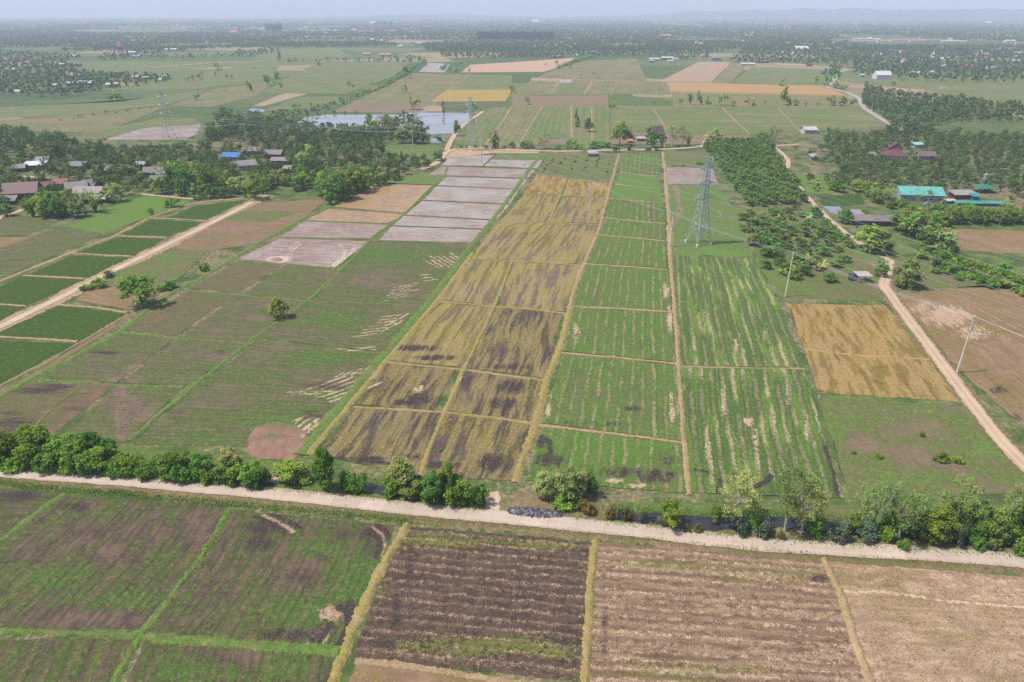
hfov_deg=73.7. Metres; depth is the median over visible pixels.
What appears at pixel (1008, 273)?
bush
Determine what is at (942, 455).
bush
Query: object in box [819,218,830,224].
orchard tree
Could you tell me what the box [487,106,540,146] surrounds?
field
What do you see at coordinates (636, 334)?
field
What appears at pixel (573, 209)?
field
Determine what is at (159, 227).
field
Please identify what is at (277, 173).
broadleaf tree
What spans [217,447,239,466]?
broadleaf tree
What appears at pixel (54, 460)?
bush
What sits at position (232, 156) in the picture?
house
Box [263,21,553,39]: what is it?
conifer plantation
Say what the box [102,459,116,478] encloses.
bush
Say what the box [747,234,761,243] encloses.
orchard tree
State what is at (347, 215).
field
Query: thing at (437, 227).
field bund
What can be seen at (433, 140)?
pond water
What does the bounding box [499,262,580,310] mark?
field
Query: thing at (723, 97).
bush
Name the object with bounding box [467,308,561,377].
field
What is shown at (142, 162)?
house
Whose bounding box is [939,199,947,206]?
broadleaf tree
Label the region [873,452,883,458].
bush
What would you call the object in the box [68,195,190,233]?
field
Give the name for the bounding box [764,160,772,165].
orchard tree
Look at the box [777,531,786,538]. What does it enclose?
bush
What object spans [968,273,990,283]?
bush
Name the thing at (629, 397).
field
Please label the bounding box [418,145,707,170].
dirt road
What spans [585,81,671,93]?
field
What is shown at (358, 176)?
broadleaf tree
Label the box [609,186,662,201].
field
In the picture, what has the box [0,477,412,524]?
roadside weeds
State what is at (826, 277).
broadleaf tree
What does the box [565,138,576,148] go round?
bush
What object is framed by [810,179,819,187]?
broadleaf tree
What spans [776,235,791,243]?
orchard tree
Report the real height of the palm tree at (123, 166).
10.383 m
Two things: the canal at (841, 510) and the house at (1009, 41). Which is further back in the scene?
the house at (1009, 41)
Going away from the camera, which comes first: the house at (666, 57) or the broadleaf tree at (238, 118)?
the broadleaf tree at (238, 118)
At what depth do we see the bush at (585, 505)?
135.41 m
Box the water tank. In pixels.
[980,173,987,183]
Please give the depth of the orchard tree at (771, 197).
353.35 m
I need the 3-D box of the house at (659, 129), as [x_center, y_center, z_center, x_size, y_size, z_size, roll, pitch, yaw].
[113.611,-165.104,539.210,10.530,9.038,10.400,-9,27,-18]
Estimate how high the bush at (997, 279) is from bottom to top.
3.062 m
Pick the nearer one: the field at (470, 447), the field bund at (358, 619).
the field bund at (358, 619)
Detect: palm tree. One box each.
[117,163,127,180]
[791,145,802,157]
[882,188,893,205]
[915,193,924,203]
[925,189,938,209]
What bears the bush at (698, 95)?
on the field at (773, 100)
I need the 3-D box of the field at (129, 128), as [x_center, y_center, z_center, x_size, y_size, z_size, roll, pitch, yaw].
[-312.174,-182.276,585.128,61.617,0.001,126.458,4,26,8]
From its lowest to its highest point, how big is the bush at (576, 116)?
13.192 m
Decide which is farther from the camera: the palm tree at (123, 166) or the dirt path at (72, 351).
the palm tree at (123, 166)
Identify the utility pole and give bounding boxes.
[589,181,592,210]
[670,213,675,245]
[785,252,795,296]
[956,316,976,372]
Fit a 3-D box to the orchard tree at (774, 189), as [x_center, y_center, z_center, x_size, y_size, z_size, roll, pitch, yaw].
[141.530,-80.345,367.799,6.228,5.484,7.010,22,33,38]
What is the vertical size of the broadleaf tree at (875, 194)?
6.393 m
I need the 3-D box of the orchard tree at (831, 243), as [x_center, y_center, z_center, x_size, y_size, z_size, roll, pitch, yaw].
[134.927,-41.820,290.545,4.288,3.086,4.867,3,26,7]
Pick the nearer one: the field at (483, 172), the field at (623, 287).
the field at (623, 287)
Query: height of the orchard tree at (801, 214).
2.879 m
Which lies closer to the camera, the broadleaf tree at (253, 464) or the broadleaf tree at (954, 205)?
the broadleaf tree at (253, 464)
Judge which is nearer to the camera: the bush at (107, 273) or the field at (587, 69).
the bush at (107, 273)
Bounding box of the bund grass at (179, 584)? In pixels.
[108,506,233,680]
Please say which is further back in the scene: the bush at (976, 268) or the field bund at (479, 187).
the field bund at (479, 187)
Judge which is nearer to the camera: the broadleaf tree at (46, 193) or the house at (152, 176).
the broadleaf tree at (46, 193)
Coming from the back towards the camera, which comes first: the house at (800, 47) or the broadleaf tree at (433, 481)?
the house at (800, 47)
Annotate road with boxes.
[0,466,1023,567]
[151,59,293,67]
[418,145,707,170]
[444,111,484,149]
[825,69,903,130]
[878,259,1023,471]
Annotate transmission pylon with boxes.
[155,89,177,138]
[464,97,479,150]
[685,157,717,246]
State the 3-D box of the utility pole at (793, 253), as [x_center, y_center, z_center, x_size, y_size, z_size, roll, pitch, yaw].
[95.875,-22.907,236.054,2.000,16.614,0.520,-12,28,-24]
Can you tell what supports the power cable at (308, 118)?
attached to the transmission pylon at (161, 98)
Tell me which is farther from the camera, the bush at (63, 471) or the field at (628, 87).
the field at (628, 87)
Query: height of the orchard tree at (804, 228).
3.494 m
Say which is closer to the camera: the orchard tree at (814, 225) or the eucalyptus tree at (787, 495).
the eucalyptus tree at (787, 495)
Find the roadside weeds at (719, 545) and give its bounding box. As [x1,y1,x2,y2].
[410,515,1023,572]
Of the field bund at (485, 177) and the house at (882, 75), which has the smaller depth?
the field bund at (485, 177)
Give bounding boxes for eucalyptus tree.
[241,177,252,185]
[351,124,365,133]
[488,130,494,142]
[535,136,542,149]
[539,130,551,145]
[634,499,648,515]
[664,123,681,146]
[677,124,689,146]
[718,467,764,516]
[768,124,782,141]
[776,455,818,531]
[793,470,829,534]
[854,482,888,517]
[867,482,901,531]
[886,481,930,537]
[887,188,899,199]
[907,496,933,516]
[936,474,987,519]
[952,489,982,524]
[999,198,1014,208]
[1000,491,1023,543]
[1002,481,1023,530]
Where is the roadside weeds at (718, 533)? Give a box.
[576,515,1017,558]
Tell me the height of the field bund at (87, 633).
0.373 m
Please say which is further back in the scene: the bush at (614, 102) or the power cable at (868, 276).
the bush at (614, 102)
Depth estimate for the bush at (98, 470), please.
146.02 m
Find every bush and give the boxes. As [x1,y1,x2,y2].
[0,450,14,466]
[0,453,26,473]
[17,455,38,469]
[30,450,53,474]
[49,455,62,471]
[55,455,76,474]
[72,454,96,475]
[78,283,93,289]
[87,454,108,476]
[90,276,105,287]
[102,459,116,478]
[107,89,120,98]
[113,456,134,477]
[133,460,148,481]
[143,464,160,477]
[146,207,153,214]
[158,462,176,481]
[161,278,177,288]
[163,197,179,207]
[168,463,191,482]
[178,464,201,483]
[192,194,203,198]
[198,263,208,270]
[199,470,214,485]
[225,462,241,487]
[241,464,255,487]
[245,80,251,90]
[250,464,271,490]
[262,73,269,84]
[338,469,358,491]
[349,472,367,493]
[381,474,401,500]
[434,134,443,141]
[443,471,473,506]
[462,483,489,506]
[508,141,515,146]
[519,140,533,148]
[551,488,580,511]
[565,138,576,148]
[572,144,585,149]
[573,498,595,514]
[574,108,578,120]
[574,120,580,126]
[587,140,604,147]
[598,141,611,147]
[604,502,618,519]
[608,97,616,107]
[620,507,632,520]
[623,141,632,149]
[683,523,690,532]
[687,91,692,103]
[693,523,702,532]
[696,90,702,103]
[710,504,728,521]
[714,93,729,104]
[725,512,747,538]
[748,514,766,531]
[754,516,771,539]
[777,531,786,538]
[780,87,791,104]
[803,517,824,538]
[825,515,852,545]
[855,514,877,543]
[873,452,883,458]
[876,511,901,532]
[877,525,898,542]
[896,198,909,207]
[896,537,910,549]
[914,248,928,257]
[931,268,941,272]
[932,451,950,462]
[935,260,959,271]
[939,247,955,254]
[949,523,969,546]
[951,455,964,463]
[953,260,969,270]
[953,272,963,279]
[955,255,973,264]
[956,217,970,224]
[959,271,976,278]
[966,260,978,270]
[968,266,983,274]
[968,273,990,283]
[968,536,985,551]
[972,257,983,265]
[976,261,994,270]
[976,529,1004,548]
[978,214,993,222]
[985,270,1000,277]
[985,281,999,288]
[986,536,996,550]
[988,276,1004,286]
[993,262,1020,274]
[1003,280,1019,288]
[1005,271,1015,277]
[1009,274,1022,284]
[1009,525,1023,557]
[1017,285,1023,296]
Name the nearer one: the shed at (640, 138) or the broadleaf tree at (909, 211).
the broadleaf tree at (909, 211)
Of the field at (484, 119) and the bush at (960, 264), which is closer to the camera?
the bush at (960, 264)
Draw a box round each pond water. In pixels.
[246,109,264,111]
[261,113,469,133]
[429,138,444,142]
[823,206,841,213]
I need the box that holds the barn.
[72,186,105,195]
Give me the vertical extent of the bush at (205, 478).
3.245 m
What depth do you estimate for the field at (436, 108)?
703.76 m
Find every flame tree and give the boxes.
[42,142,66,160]
[72,147,81,157]
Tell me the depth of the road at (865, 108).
731.78 m
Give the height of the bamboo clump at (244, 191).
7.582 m
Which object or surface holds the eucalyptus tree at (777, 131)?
on the ground at (800, 160)
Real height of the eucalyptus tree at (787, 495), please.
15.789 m
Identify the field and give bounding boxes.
[0,89,209,117]
[0,106,165,132]
[0,216,56,234]
[0,227,99,273]
[0,237,29,246]
[0,277,82,304]
[0,305,23,320]
[0,306,125,340]
[0,341,73,383]
[0,382,112,439]
[0,488,59,537]
[0,495,227,630]
[0,638,134,681]
[1,444,345,491]
[29,255,128,276]
[39,333,171,381]
[59,386,180,441]
[68,117,200,138]
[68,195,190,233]
[77,237,162,254]
[77,283,135,309]
[86,60,255,71]
[101,64,280,89]
[104,249,206,298]
[105,124,200,139]
[122,339,250,384]
[124,220,201,235]
[127,642,338,681]
[128,291,233,335]
[134,340,381,445]
[149,510,394,644]
[169,200,243,219]
[170,82,272,106]
[175,199,324,249]
[183,295,308,341]
[191,262,281,292]
[223,211,302,221]
[240,238,366,266]
[244,265,336,298]
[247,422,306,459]
[251,48,347,58]
[253,93,304,105]
[262,241,475,349]
[263,61,408,93]
[265,96,355,110]
[281,221,386,238]
[308,209,401,222]
[321,408,441,473]
[334,102,439,112]
[334,184,431,211]
[335,73,470,110]
[346,477,485,507]
[349,664,517,681]
[352,526,591,680]
[357,364,453,409]
[379,227,479,241]
[380,174,441,183]
[381,145,441,160]
[390,302,492,366]
[394,216,488,227]
[407,201,508,219]
[419,413,529,479]
[420,63,449,71]
[420,106,441,110]
[424,186,517,203]
[428,166,534,177]
[431,90,510,101]
[438,177,526,188]
[439,102,504,109]
[442,155,492,165]
[442,260,509,305]
[446,146,539,158]
[449,371,543,420]
[450,74,511,87]
[457,106,510,145]
[463,58,573,71]
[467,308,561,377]
[471,222,546,259]
[485,159,541,167]
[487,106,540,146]
[492,153,546,158]
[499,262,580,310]
[500,195,557,222]
[512,95,607,105]
[512,491,602,514]
[516,223,597,263]
[517,80,557,93]
[523,138,569,144]
[523,174,566,193]
[524,106,570,139]
[526,427,686,492]
[531,78,559,80]
[536,58,645,80]
[537,154,617,181]
[542,355,681,440]
[550,196,605,222]
[552,82,589,93]
[558,79,571,82]
[563,179,608,195]
[563,308,676,361]
[571,79,592,82]
[572,106,609,144]
[572,265,670,310]
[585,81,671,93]
[586,236,666,267]
[589,542,865,681]
[599,219,665,239]
[606,200,664,222]
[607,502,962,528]
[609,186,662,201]
[611,107,748,134]
[611,132,750,143]
[615,174,660,186]
[620,153,660,174]
[661,62,730,81]
[664,151,707,166]
[666,167,717,183]
[668,185,752,256]
[669,83,843,94]
[672,92,859,106]
[673,256,804,366]
[681,368,843,497]
[712,62,748,82]
[723,108,887,134]
[733,67,831,84]
[750,204,883,300]
[787,304,958,400]
[795,174,841,192]
[817,395,1023,498]
[818,193,864,206]
[830,562,1023,681]
[840,74,939,90]
[845,227,919,261]
[849,85,923,91]
[893,256,1023,290]
[898,287,1023,426]
[930,83,1023,106]
[950,229,1023,253]
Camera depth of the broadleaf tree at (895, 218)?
308.96 m
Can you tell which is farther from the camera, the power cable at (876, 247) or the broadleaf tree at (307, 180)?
the broadleaf tree at (307, 180)
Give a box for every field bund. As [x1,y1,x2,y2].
[0,104,165,111]
[0,171,422,398]
[0,197,242,281]
[0,303,25,306]
[0,314,128,387]
[0,336,77,341]
[0,493,67,542]
[0,627,138,637]
[5,106,161,120]
[23,275,83,278]
[33,378,183,388]
[34,386,81,426]
[58,304,127,312]
[71,118,198,136]
[71,252,129,256]
[111,506,234,681]
[116,235,166,237]
[122,331,253,343]
[127,167,448,440]
[142,632,339,657]
[149,217,207,220]
[188,290,310,301]
[237,260,334,269]
[279,237,367,240]
[292,153,543,455]
[305,252,474,455]
[309,221,388,224]
[311,300,432,304]
[327,523,412,681]
[332,208,397,213]
[335,241,370,268]
[353,406,537,423]
[354,657,535,681]
[372,240,476,243]
[387,361,543,380]
[397,226,475,228]
[405,215,488,219]
[416,181,565,475]
[422,200,509,204]
[426,75,468,110]
[427,166,527,174]
[437,185,519,189]
[438,300,563,313]
[452,176,527,178]
[454,88,511,88]
[470,258,584,265]
[484,106,512,144]
[496,221,598,224]
[511,306,573,482]
[516,106,542,146]
[523,194,598,196]
[539,424,681,442]
[561,352,676,363]
[568,154,619,305]
[570,106,572,137]
[572,306,671,311]
[579,539,599,681]
[586,263,667,269]
[591,107,592,139]
[598,234,665,240]
[605,217,665,223]
[608,198,655,201]
[611,106,672,106]
[662,151,672,254]
[668,255,691,495]
[681,366,804,368]
[722,108,749,133]
[736,114,843,115]
[803,125,833,125]
[803,348,929,359]
[821,557,875,681]
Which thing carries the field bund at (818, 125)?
on the ground at (800, 160)
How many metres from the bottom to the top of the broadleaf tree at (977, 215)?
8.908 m
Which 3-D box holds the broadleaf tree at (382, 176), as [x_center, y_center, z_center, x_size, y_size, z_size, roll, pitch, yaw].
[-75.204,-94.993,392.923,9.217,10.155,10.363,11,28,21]
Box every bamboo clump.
[16,198,30,211]
[20,200,36,216]
[26,196,40,212]
[53,192,67,215]
[69,189,86,212]
[81,187,102,212]
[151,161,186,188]
[171,158,199,191]
[171,175,181,193]
[189,163,220,186]
[219,169,231,185]
[237,184,248,196]
[254,173,270,194]
[291,164,307,184]
[685,129,693,146]
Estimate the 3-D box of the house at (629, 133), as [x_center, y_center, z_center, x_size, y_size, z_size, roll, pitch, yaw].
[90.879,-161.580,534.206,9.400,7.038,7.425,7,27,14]
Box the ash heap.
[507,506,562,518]
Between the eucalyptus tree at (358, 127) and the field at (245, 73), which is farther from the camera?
the field at (245, 73)
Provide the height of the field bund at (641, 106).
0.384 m
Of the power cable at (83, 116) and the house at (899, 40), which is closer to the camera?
the power cable at (83, 116)
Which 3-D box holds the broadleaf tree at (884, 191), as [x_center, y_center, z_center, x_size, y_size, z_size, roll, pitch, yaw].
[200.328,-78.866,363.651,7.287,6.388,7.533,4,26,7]
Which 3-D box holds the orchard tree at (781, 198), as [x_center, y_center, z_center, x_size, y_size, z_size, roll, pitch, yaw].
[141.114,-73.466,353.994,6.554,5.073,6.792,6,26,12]
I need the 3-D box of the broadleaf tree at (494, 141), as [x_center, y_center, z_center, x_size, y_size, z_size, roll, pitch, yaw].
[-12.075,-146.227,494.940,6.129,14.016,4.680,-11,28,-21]
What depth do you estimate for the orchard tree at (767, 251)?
277.14 m
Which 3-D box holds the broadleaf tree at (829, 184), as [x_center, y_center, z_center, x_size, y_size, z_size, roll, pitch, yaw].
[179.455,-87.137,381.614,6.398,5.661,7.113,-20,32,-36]
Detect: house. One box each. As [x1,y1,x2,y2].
[0,181,43,197]
[0,195,22,204]
[11,164,27,172]
[34,156,51,162]
[40,182,50,188]
[51,178,69,187]
[63,180,87,190]
[68,161,87,169]
[82,179,103,185]
[99,166,114,173]
[134,161,147,167]
[142,166,163,176]
[148,175,165,183]
[164,48,177,51]
[220,152,244,160]
[235,159,256,169]
[241,147,260,154]
[264,149,285,158]
[270,157,289,163]
[282,165,294,172]
[379,53,390,55]
[622,130,633,138]
[647,126,664,138]
[661,56,672,59]
[710,56,720,60]
[740,63,755,65]
[754,60,768,62]
[792,46,808,50]
[800,126,817,133]
[853,38,875,39]
[872,71,891,78]
[880,149,909,161]
[888,141,902,150]
[889,39,908,40]
[891,186,946,201]
[909,39,927,41]
[911,142,923,147]
[915,151,935,159]
[940,40,967,42]
[952,200,1005,205]
[985,66,1003,68]
[1004,40,1015,42]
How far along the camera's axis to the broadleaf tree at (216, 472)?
143.56 m
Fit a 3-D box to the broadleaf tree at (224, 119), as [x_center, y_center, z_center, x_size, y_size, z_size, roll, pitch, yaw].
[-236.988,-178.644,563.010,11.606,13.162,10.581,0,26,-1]
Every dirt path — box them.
[0,209,24,218]
[0,313,136,393]
[141,193,193,198]
[265,471,280,483]
[484,491,500,509]
[774,144,891,259]
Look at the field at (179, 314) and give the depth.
225.94 m
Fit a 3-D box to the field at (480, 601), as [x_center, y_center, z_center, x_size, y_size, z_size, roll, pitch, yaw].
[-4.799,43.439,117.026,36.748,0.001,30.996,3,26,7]
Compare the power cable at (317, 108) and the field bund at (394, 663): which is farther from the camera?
the power cable at (317, 108)
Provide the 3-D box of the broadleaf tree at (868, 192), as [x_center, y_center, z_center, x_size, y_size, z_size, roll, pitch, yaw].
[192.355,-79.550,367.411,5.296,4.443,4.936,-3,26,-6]
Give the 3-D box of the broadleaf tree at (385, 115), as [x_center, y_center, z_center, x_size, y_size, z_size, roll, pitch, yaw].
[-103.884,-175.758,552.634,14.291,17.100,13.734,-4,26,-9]
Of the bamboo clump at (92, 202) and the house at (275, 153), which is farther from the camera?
the house at (275, 153)
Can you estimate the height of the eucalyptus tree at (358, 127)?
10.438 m
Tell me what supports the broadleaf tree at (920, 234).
on the ground at (800, 160)
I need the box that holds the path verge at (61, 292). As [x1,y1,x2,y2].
[0,194,274,330]
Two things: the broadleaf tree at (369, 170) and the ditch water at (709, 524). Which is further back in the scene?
the broadleaf tree at (369, 170)
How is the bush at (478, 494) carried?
on the ground at (800, 160)
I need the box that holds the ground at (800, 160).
[0,18,1023,681]
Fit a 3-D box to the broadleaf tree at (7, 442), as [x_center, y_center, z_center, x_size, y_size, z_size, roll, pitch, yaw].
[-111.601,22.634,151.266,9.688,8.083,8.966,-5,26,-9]
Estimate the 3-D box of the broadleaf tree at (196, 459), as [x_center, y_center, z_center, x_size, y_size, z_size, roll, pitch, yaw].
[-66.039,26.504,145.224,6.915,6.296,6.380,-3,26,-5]
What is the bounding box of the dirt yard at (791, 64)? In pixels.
[772,63,805,65]
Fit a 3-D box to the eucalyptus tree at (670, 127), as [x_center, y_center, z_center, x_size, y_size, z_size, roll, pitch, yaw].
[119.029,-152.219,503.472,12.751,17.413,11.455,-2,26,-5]
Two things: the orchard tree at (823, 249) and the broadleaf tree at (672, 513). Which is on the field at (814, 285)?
the orchard tree at (823, 249)
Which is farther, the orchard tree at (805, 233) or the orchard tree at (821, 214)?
the orchard tree at (821, 214)
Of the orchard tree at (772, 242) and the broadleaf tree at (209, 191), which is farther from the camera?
the broadleaf tree at (209, 191)
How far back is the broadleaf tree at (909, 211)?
311.55 m
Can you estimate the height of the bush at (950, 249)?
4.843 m
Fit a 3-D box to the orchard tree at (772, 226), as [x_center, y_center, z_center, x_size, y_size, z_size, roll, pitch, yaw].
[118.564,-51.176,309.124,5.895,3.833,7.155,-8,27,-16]
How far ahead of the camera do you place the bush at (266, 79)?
923.09 m
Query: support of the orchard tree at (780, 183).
on the ground at (800, 160)
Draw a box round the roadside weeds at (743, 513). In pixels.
[615,501,1013,542]
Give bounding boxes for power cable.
[2,96,151,100]
[11,104,156,108]
[22,112,159,116]
[31,114,148,118]
[161,90,464,101]
[161,105,456,118]
[162,97,454,109]
[163,89,459,100]
[166,114,459,127]
[172,96,471,108]
[172,104,471,117]
[172,112,460,125]
[467,123,691,199]
[468,97,698,157]
[471,116,693,184]
[479,123,707,196]
[492,117,694,169]
[493,112,703,166]
[503,126,699,180]
[699,186,1023,310]
[703,204,1023,335]
[704,172,1021,285]
[709,160,1021,259]
[714,157,1021,253]
[717,184,1022,297]
[719,200,1023,320]
[721,170,1022,274]
[801,254,976,315]
[804,258,971,316]
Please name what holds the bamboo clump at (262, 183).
on the ground at (800, 160)
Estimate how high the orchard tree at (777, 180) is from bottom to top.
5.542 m
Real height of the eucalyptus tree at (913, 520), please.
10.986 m
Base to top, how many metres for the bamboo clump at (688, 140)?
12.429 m
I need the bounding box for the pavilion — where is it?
[971,184,998,192]
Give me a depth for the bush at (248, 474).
141.93 m
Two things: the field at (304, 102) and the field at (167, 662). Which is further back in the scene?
the field at (304, 102)
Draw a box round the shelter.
[853,271,872,282]
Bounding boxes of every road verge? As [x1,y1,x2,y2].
[0,476,1023,576]
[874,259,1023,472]
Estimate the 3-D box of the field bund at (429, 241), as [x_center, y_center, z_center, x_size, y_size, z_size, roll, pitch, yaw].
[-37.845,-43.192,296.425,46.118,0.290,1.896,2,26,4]
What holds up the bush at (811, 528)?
on the ground at (800, 160)
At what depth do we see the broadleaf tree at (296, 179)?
378.62 m
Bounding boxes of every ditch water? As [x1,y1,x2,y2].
[340,482,420,499]
[617,508,1018,547]
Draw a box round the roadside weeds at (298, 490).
[0,466,485,511]
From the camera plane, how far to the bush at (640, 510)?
132.51 m
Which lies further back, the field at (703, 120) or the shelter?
the field at (703, 120)
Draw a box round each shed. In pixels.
[24,160,47,169]
[77,194,102,203]
[99,195,110,202]
[636,136,648,140]
[809,154,817,159]
[847,214,873,225]
[848,273,857,280]
[850,209,863,213]
[872,215,896,225]
[944,199,955,203]
[948,190,978,198]
[968,193,980,200]
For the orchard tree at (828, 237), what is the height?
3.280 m
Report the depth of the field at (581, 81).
976.48 m
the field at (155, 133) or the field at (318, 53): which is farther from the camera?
the field at (318, 53)
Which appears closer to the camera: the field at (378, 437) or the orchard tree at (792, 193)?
the field at (378, 437)
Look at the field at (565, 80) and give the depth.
983.60 m
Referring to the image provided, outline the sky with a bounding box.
[0,0,1023,17]
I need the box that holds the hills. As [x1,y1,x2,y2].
[289,7,1023,21]
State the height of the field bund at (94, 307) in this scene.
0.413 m
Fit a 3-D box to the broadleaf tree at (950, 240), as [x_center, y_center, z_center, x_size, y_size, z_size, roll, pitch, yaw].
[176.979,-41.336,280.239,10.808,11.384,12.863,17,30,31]
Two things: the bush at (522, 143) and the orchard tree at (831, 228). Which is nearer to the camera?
the orchard tree at (831, 228)
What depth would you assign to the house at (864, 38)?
2417.86 m
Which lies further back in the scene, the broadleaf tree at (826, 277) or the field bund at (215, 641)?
the broadleaf tree at (826, 277)
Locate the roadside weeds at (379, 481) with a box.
[338,471,462,497]
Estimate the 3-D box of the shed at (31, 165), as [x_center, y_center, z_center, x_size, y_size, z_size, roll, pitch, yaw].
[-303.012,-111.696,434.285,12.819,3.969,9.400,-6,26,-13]
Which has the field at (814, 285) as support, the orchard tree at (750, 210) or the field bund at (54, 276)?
the orchard tree at (750, 210)
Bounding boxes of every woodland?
[0,17,1023,50]
[0,42,1023,203]
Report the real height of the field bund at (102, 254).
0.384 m
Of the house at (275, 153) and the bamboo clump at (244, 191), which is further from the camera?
the house at (275, 153)
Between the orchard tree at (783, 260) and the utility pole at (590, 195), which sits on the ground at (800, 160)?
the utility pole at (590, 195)
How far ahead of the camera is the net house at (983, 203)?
350.80 m
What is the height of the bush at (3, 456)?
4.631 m
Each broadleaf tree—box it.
[0,203,13,215]
[0,428,23,456]
[10,423,59,466]
[29,192,50,208]
[33,200,48,216]
[38,190,59,212]
[40,432,75,469]
[42,197,65,218]
[51,189,74,207]
[59,438,90,470]
[67,200,86,216]
[70,430,106,455]
[84,445,120,470]
[91,138,107,150]
[100,438,117,457]
[101,183,123,201]
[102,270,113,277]
[104,93,113,100]
[109,452,144,474]
[114,274,157,306]
[140,453,166,478]
[149,175,172,193]
[157,449,190,477]
[173,177,195,194]
[184,451,215,475]
[186,182,200,195]
[194,181,205,193]
[199,183,217,198]
[207,457,243,484]
[208,124,218,140]
[216,116,231,129]
[216,176,229,188]
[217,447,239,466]
[218,186,231,196]
[226,176,242,192]
[233,116,242,126]
[236,459,269,486]
[245,174,266,189]
[245,179,265,198]
[259,170,272,182]
[265,177,274,188]
[267,169,282,184]
[267,297,288,317]
[269,457,311,484]
[271,70,281,83]
[279,173,291,185]
[289,175,304,190]
[295,144,317,168]
[295,171,312,187]
[308,169,316,181]
[310,443,334,489]
[311,178,325,195]
[312,125,324,133]
[313,170,327,180]
[313,172,333,188]
[315,180,333,194]
[320,170,355,199]
[323,192,335,203]
[324,166,337,174]
[333,190,344,200]
[335,126,353,136]
[344,165,369,192]
[346,187,354,196]
[356,178,370,192]
[359,173,374,185]
[360,166,373,177]
[364,112,371,125]
[366,162,380,177]
[367,120,380,133]
[373,176,380,186]
[374,167,391,183]
[375,113,390,130]
[383,454,415,489]
[385,116,395,135]
[390,168,400,179]
[393,127,409,142]
[397,475,421,499]
[401,65,411,78]
[401,122,414,142]
[406,95,420,109]
[410,125,424,143]
[419,468,449,503]
[431,150,442,160]
[437,459,456,498]
[453,119,460,133]
[492,131,499,148]
[532,470,557,498]
[552,465,589,499]
[583,117,595,129]
[585,472,598,494]
[609,119,628,144]
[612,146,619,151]
[644,130,659,147]
[657,497,681,527]
[659,132,666,146]
[703,128,723,142]
[754,131,771,138]
[792,99,800,105]
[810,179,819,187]
[810,205,822,211]
[822,272,840,281]
[823,64,840,84]
[825,95,835,105]
[827,180,834,187]
[832,180,847,191]
[835,208,854,223]
[839,97,847,105]
[845,509,867,532]
[850,179,865,191]
[851,223,890,251]
[858,207,869,213]
[861,180,877,193]
[864,189,872,196]
[868,229,896,253]
[870,190,884,202]
[874,259,889,276]
[881,187,894,197]
[886,198,897,208]
[889,213,911,230]
[889,256,926,287]
[898,206,928,225]
[898,210,946,232]
[899,505,926,537]
[908,223,923,235]
[915,226,944,250]
[916,230,926,239]
[916,511,936,540]
[924,504,962,545]
[927,227,958,251]
[928,205,943,213]
[930,249,953,269]
[931,211,954,226]
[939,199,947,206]
[941,501,966,530]
[942,207,958,222]
[949,203,961,209]
[952,206,970,223]
[961,202,976,209]
[961,504,989,537]
[964,207,976,221]
[970,499,1008,542]
[971,206,990,224]
[986,209,996,221]
[987,507,1020,544]
[990,212,1000,222]
[993,209,1012,223]
[1000,504,1023,539]
[1002,206,1018,216]
[1009,208,1020,223]
[1014,211,1023,223]
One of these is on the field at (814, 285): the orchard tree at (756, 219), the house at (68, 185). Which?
the orchard tree at (756, 219)
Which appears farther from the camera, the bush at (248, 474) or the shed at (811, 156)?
the shed at (811, 156)
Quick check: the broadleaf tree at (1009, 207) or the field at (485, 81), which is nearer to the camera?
the broadleaf tree at (1009, 207)
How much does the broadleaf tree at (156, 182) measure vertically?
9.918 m
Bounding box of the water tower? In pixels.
[116,42,124,56]
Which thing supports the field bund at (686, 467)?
on the ground at (800, 160)
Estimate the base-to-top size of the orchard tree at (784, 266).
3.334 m
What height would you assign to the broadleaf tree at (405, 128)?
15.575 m
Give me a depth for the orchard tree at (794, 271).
254.49 m
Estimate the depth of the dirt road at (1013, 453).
185.69 m
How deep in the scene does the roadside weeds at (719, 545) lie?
127.49 m
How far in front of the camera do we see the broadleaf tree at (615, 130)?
505.46 m
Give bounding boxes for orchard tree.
[719,165,731,172]
[732,181,745,189]
[735,212,749,219]
[739,222,754,230]
[740,174,750,181]
[743,165,752,172]
[744,192,757,202]
[745,197,756,205]
[745,208,755,214]
[746,183,759,191]
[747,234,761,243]
[750,215,763,224]
[754,227,769,235]
[757,193,767,201]
[758,230,773,237]
[758,247,772,256]
[759,197,768,205]
[759,236,772,243]
[759,260,772,267]
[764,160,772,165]
[764,191,777,200]
[764,219,776,225]
[767,194,777,203]
[767,233,777,240]
[768,223,780,230]
[769,208,783,215]
[769,239,783,249]
[770,177,782,184]
[770,245,783,251]
[772,186,780,192]
[772,251,784,257]
[773,227,785,236]
[773,257,785,264]
[774,191,787,199]
[774,215,787,223]
[774,233,783,238]
[776,155,783,161]
[776,181,787,187]
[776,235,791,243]
[778,174,788,180]
[778,194,790,203]
[778,221,788,226]
[778,262,792,268]
[782,207,793,211]
[783,243,793,249]
[784,224,797,230]
[786,191,796,201]
[786,229,797,235]
[786,269,802,278]
[788,182,799,189]
[788,195,801,203]
[788,214,796,219]
[788,248,803,255]
[789,254,805,262]
[791,177,801,184]
[795,237,807,244]
[796,222,808,228]
[796,243,810,248]
[796,264,813,274]
[797,192,809,201]
[797,211,806,215]
[799,226,810,230]
[799,230,812,236]
[801,248,811,252]
[802,218,815,223]
[807,254,822,264]
[809,234,818,239]
[809,239,818,244]
[810,221,821,227]
[811,211,823,216]
[814,226,827,231]
[814,246,832,255]
[816,229,830,237]
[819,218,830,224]
[822,222,837,227]
[824,235,836,240]
[824,239,834,245]
[825,225,841,233]
[830,258,844,266]
[831,245,843,250]
[836,233,850,240]
[838,255,851,261]
[842,240,854,246]
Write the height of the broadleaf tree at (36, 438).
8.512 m

